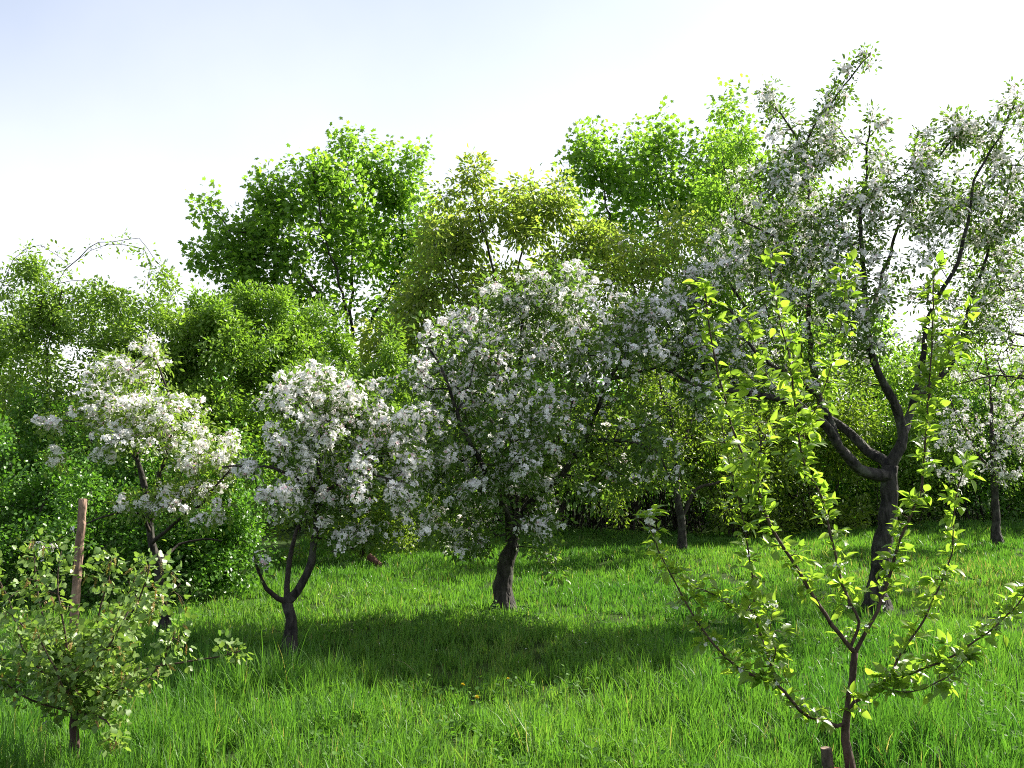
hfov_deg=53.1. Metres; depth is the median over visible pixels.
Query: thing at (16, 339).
shrub
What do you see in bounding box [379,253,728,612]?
apple tree
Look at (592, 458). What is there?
shrub
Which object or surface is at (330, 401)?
apple tree
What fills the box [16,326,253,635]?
apple tree
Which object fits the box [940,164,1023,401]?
tree
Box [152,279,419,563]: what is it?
shrub
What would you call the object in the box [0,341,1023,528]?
undergrowth
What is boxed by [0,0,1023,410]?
sky
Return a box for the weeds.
[0,576,1023,767]
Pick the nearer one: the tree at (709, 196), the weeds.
the weeds
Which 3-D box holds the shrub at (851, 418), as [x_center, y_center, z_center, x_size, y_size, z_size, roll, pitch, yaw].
[5.027,0.861,17.135,2.655,3.686,2.321,0,-3,0]
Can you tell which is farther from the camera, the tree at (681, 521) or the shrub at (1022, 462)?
the shrub at (1022, 462)
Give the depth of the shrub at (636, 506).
17.25 m
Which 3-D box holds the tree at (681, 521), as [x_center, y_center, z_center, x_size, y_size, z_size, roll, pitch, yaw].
[2.210,0.681,14.059,3.708,3.384,2.250,0,-3,0]
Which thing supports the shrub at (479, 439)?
on the ground at (534, 644)
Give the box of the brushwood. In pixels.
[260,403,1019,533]
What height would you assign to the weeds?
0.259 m
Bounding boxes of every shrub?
[0,228,235,575]
[0,377,155,604]
[78,404,285,605]
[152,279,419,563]
[261,370,464,564]
[381,346,516,539]
[491,368,631,531]
[586,374,700,533]
[652,327,822,539]
[744,327,889,533]
[838,329,980,524]
[908,349,1023,522]
[989,338,1023,519]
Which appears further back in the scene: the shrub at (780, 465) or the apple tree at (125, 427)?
the shrub at (780, 465)
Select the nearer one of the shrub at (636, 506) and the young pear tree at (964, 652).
the young pear tree at (964, 652)
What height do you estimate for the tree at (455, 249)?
6.467 m
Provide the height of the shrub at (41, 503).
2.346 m
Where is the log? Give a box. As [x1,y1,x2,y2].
[366,554,382,567]
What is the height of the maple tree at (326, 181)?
8.668 m
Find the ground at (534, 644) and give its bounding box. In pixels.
[0,452,1023,767]
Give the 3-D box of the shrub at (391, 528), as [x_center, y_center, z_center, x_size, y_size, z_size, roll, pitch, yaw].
[-1.931,1.090,13.624,2.661,2.639,2.048,0,-3,0]
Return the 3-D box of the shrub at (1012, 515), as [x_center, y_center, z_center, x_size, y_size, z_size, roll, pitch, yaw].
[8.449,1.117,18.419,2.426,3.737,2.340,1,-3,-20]
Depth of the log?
12.76 m
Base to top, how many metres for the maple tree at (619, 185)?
9.729 m
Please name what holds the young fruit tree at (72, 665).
on the ground at (534, 644)
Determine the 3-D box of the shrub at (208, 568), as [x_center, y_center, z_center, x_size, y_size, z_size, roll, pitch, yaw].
[-3.505,1.176,10.786,2.348,2.201,2.127,0,-3,0]
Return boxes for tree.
[0,528,253,767]
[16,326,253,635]
[177,116,460,373]
[222,353,464,655]
[352,143,728,525]
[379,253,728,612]
[538,319,796,552]
[550,73,774,510]
[611,41,1023,616]
[630,246,1023,767]
[645,124,1004,525]
[915,333,1023,544]
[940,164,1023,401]
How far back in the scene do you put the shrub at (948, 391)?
17.76 m
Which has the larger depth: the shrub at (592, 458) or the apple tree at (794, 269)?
the shrub at (592, 458)
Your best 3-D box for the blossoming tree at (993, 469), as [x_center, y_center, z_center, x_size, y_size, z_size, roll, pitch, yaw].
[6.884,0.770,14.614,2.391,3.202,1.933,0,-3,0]
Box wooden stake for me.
[69,498,86,631]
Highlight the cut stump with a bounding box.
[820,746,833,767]

